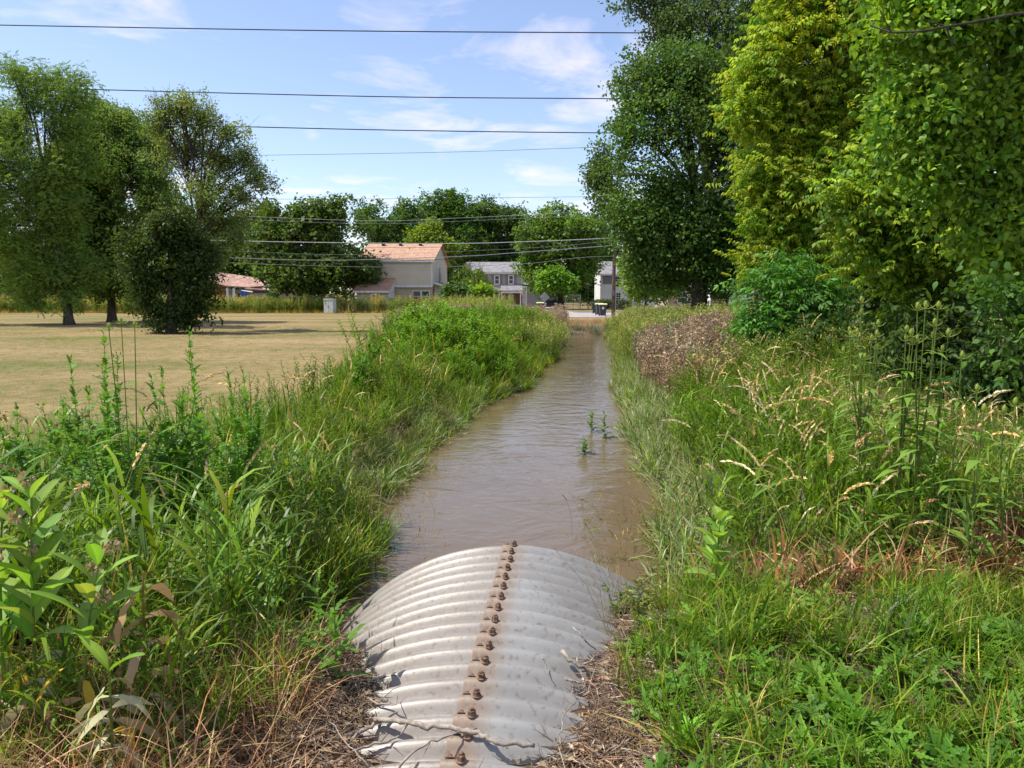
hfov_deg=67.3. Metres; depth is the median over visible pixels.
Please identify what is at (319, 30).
power line
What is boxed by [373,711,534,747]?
branch
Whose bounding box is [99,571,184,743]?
milkweed
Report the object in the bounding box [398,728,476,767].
branch
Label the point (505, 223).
leafy tree
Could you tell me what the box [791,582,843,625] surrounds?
teasel
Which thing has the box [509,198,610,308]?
leafy tree
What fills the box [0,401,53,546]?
thistle
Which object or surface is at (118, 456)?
thistle
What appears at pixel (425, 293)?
window
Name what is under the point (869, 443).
teasel
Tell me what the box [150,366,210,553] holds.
thistle
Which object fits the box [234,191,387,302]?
leafy tree
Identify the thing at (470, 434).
floating debris
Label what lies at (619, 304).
hedge
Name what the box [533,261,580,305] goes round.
leafy tree
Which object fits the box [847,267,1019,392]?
thicket bush
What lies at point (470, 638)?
culvert pipe
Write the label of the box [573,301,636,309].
chain link fence
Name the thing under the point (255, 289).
house
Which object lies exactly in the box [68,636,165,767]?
milkweed
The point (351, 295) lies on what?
distant wood
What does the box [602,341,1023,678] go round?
bank grass
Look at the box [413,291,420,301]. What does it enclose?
window
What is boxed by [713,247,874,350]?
ash sapling
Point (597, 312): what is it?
wheelie bin
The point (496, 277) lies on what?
window
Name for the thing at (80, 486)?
seed grass
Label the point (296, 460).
bank grass
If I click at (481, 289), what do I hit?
bush
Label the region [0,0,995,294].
sky
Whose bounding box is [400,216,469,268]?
leafy tree
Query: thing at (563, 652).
branch
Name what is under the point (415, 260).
power line
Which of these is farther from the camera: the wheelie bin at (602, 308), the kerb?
the kerb
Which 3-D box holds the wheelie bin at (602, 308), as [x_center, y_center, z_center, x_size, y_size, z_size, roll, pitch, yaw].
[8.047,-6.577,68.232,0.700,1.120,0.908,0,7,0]
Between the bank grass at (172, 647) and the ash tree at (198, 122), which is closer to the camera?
the bank grass at (172, 647)
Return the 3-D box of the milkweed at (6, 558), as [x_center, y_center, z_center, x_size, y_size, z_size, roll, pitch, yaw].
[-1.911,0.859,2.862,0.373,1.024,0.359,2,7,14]
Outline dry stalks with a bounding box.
[554,494,637,640]
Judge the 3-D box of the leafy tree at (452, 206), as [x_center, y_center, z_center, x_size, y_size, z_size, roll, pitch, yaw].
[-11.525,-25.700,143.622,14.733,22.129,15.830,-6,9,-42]
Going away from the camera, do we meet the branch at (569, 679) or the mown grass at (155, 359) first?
the branch at (569, 679)
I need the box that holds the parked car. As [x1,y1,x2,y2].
[542,296,556,306]
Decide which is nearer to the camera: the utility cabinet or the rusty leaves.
the rusty leaves
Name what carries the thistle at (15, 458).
on the ground at (170, 349)
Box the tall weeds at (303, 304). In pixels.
[0,293,515,313]
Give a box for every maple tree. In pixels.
[580,29,754,309]
[684,0,1022,328]
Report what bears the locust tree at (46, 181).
on the ground at (170, 349)
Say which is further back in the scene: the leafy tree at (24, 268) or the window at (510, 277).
the window at (510, 277)
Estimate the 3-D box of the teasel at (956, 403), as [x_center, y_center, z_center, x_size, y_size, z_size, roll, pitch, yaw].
[2.925,0.542,5.101,0.318,1.529,0.558,4,8,29]
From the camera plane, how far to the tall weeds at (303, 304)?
81.44 m
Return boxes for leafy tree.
[0,232,82,295]
[45,228,165,296]
[202,195,282,289]
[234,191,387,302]
[348,195,429,245]
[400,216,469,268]
[412,187,500,282]
[455,193,532,282]
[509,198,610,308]
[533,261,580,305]
[563,213,618,305]
[612,249,680,307]
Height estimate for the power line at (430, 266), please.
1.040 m
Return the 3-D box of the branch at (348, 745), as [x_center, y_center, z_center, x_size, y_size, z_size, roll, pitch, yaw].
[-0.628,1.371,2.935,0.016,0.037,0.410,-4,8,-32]
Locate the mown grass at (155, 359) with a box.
[0,324,377,439]
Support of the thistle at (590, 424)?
in the creek water
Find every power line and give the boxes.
[0,24,707,33]
[4,87,618,98]
[37,121,667,133]
[130,197,530,198]
[211,238,607,243]
[217,230,604,235]
[217,241,603,254]
[220,256,605,266]
[221,245,610,260]
[224,211,596,220]
[224,242,591,247]
[234,215,582,223]
[234,251,593,261]
[251,146,616,155]
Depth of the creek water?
10.12 m
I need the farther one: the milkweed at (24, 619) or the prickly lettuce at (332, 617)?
the prickly lettuce at (332, 617)
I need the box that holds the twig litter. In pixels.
[1,585,1022,767]
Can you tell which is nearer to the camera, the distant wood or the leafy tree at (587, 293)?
the leafy tree at (587, 293)
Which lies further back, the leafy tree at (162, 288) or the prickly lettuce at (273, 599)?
the leafy tree at (162, 288)
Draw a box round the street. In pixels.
[562,313,618,317]
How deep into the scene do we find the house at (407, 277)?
87.41 m
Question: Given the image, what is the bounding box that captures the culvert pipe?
[341,540,645,767]
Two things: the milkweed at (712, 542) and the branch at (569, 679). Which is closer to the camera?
the branch at (569, 679)
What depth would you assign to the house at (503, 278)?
118.33 m
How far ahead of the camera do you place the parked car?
97.46 m
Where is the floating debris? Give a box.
[326,352,665,619]
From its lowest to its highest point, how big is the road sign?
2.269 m
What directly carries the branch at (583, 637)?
on the twig litter
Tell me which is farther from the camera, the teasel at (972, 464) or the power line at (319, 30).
the power line at (319, 30)
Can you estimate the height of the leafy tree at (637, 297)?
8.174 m
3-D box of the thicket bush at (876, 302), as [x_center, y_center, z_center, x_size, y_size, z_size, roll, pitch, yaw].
[6.911,-1.116,14.921,3.630,2.630,2.412,-3,7,-21]
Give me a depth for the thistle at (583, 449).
12.12 m
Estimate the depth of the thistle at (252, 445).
6.41 m
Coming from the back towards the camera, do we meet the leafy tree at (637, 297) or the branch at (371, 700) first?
the leafy tree at (637, 297)
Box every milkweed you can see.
[0,471,76,736]
[0,478,57,750]
[25,526,157,759]
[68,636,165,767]
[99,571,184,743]
[683,505,740,593]
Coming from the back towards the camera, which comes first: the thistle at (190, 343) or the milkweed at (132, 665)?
the thistle at (190, 343)
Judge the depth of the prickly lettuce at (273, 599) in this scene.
4.48 m
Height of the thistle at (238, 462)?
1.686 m
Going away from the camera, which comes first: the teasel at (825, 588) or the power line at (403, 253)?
the teasel at (825, 588)
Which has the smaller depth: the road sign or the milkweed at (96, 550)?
the milkweed at (96, 550)
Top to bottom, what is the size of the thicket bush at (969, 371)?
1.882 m
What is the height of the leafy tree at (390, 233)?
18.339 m
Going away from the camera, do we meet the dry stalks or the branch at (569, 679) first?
the branch at (569, 679)
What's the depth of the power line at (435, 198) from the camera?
64.62 m
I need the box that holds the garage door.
[527,293,541,306]
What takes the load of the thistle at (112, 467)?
on the ground at (170, 349)
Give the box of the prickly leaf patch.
[592,539,1023,767]
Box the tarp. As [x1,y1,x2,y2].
[240,290,246,302]
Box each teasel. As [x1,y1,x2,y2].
[85,317,174,534]
[748,562,816,611]
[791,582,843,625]
[826,296,896,527]
[836,327,895,503]
[854,325,947,553]
[871,300,959,564]
[889,328,981,566]
[927,350,972,564]
[928,383,1023,582]
[958,397,1023,572]
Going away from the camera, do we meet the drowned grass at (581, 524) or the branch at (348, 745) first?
the branch at (348, 745)
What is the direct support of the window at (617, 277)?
in the house at (604, 289)
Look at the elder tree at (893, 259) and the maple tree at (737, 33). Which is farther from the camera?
the maple tree at (737, 33)
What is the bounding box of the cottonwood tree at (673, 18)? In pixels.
[576,0,761,306]
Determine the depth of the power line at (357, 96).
57.85 m
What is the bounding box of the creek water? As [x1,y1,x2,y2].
[299,335,673,631]
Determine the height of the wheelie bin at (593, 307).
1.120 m
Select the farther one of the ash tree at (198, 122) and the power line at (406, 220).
the power line at (406, 220)
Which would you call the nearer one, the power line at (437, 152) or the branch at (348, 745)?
the branch at (348, 745)
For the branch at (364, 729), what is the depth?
3.09 m
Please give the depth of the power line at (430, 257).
69.12 m
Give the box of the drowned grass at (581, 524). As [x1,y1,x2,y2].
[314,450,703,617]
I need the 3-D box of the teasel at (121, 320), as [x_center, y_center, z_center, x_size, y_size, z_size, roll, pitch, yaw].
[-2.485,0.577,5.023,0.538,2.034,0.473,-4,8,-32]
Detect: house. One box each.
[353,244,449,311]
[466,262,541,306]
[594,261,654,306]
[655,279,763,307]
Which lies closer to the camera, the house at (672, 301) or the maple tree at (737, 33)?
the maple tree at (737, 33)
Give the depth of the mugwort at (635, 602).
4.17 m
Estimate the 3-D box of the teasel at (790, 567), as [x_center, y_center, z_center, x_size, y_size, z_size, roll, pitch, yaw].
[1.432,1.087,4.073,0.326,0.241,0.426,-4,8,-31]
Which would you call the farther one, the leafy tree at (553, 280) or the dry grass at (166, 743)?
the leafy tree at (553, 280)
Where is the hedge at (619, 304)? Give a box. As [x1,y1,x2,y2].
[589,297,633,308]
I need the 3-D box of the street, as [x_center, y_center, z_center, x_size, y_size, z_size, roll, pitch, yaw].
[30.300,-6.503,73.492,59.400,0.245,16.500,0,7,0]
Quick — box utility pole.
[611,237,619,314]
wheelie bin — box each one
[592,302,598,312]
[595,303,599,314]
[598,303,606,315]
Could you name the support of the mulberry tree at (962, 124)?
on the ground at (170, 349)
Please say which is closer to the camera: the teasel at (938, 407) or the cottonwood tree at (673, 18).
the teasel at (938, 407)
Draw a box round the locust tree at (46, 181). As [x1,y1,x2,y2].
[0,50,124,324]
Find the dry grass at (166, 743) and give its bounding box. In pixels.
[0,365,1013,767]
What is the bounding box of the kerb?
[577,311,623,312]
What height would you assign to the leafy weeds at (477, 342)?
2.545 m
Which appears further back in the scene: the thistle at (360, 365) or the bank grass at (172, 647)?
the thistle at (360, 365)
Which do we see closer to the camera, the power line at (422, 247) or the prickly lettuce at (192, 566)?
the prickly lettuce at (192, 566)
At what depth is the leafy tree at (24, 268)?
92.18 m
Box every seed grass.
[0,339,450,612]
[629,312,1023,563]
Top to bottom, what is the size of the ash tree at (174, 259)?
8.276 m
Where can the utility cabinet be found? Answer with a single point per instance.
(329, 305)
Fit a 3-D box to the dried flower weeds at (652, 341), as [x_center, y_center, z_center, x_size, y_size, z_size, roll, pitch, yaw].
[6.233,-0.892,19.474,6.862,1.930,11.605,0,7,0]
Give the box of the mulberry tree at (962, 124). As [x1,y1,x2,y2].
[838,0,1023,333]
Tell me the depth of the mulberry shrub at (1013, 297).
7.42 m
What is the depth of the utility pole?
69.29 m
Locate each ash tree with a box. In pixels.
[25,91,186,321]
[97,182,235,333]
[130,81,287,330]
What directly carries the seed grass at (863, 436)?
on the ground at (170, 349)
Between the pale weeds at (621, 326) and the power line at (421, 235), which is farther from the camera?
the power line at (421, 235)
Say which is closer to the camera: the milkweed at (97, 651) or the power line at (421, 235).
the milkweed at (97, 651)
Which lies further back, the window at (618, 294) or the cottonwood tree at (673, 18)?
the window at (618, 294)
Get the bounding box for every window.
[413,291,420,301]
[421,291,429,299]
[494,275,499,284]
[508,275,513,284]
[615,276,621,286]
[616,292,620,302]
[677,291,687,303]
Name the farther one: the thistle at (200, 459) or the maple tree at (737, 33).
the maple tree at (737, 33)
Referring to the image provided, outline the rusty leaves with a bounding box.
[7,470,1023,660]
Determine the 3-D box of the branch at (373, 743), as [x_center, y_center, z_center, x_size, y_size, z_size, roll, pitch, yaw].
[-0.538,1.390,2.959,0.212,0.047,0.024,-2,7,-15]
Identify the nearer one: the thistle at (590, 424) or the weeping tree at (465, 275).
the thistle at (590, 424)
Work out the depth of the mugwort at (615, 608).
4.45 m
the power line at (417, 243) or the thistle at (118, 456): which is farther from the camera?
the power line at (417, 243)
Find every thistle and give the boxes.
[0,391,30,535]
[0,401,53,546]
[34,354,113,538]
[57,330,127,527]
[71,365,151,545]
[97,351,165,528]
[145,349,225,559]
[149,326,220,550]
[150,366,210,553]
[189,367,258,539]
[205,366,272,538]
[347,346,371,396]
[363,329,384,381]
[575,436,590,452]
[587,410,599,432]
[595,410,613,437]
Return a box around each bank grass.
[0,346,540,684]
[0,548,356,767]
[381,302,869,334]
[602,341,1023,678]
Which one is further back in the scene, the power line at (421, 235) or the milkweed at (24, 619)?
the power line at (421, 235)
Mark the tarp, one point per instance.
(243, 294)
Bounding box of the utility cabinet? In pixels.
[323,299,335,312]
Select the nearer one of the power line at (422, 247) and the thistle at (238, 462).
the thistle at (238, 462)
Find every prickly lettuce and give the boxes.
[175,533,226,622]
[182,466,254,631]
[218,524,274,634]
[248,539,293,623]
[293,559,344,656]
[298,579,370,683]
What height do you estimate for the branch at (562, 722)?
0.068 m
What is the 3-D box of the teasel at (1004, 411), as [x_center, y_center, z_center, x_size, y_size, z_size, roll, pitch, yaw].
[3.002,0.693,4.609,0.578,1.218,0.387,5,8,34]
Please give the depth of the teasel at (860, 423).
5.93 m
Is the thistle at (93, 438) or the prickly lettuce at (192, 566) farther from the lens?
the thistle at (93, 438)
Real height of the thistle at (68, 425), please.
1.621 m
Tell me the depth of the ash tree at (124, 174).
52.66 m
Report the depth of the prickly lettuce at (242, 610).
4.06 m
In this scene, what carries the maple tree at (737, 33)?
on the ground at (170, 349)
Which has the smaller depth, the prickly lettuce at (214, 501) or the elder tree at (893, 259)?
the prickly lettuce at (214, 501)
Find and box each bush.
[437,280,472,303]
[468,280,500,301]
[755,269,897,374]
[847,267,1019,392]
[910,309,1023,416]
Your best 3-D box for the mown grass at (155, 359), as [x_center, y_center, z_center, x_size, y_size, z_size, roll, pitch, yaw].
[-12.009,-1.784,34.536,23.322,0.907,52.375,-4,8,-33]
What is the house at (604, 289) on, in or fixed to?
on the ground at (170, 349)
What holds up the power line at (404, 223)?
attached to the utility pole
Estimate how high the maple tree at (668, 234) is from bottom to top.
12.803 m
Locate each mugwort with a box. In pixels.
[602,581,633,618]
[620,573,663,620]
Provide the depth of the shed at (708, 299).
61.62 m
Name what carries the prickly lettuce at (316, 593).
on the ground at (170, 349)
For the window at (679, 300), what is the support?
in the house at (672, 301)
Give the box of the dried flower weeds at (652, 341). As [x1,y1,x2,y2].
[630,308,999,398]
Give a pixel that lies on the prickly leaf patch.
(946, 746)
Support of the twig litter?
on the ground at (170, 349)
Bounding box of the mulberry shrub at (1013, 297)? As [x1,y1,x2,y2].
[932,247,1023,397]
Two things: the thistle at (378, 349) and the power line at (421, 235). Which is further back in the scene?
the power line at (421, 235)
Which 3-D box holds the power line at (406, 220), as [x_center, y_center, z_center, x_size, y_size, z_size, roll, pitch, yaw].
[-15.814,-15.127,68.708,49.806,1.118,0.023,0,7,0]
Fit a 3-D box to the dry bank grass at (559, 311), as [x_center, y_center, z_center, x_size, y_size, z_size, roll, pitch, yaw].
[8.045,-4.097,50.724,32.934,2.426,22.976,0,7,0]
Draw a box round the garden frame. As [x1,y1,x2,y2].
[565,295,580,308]
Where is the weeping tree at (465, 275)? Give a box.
[448,264,493,291]
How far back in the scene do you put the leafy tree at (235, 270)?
100.39 m
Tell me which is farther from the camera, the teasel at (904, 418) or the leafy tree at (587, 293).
the leafy tree at (587, 293)
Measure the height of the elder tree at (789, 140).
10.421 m
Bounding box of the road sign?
[540,292,548,304]
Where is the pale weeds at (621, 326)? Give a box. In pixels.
[602,297,894,375]
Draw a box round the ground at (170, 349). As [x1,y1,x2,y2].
[0,295,1023,767]
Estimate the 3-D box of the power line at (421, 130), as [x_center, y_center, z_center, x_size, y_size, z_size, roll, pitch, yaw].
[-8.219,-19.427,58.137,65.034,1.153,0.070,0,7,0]
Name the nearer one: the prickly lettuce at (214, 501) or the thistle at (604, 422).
the prickly lettuce at (214, 501)
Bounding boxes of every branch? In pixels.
[329,722,368,766]
[338,722,378,742]
[344,735,398,755]
[367,686,400,705]
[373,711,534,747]
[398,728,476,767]
[558,702,575,743]
[560,649,612,677]
[564,677,581,683]
[572,627,595,649]
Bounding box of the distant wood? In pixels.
[1,237,840,302]
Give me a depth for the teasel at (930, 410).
5.22 m
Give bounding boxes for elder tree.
[704,0,973,319]
[776,116,1019,338]
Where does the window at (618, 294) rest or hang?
in the house at (604, 289)
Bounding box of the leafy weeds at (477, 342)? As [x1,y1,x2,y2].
[168,298,572,462]
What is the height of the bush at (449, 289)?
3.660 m

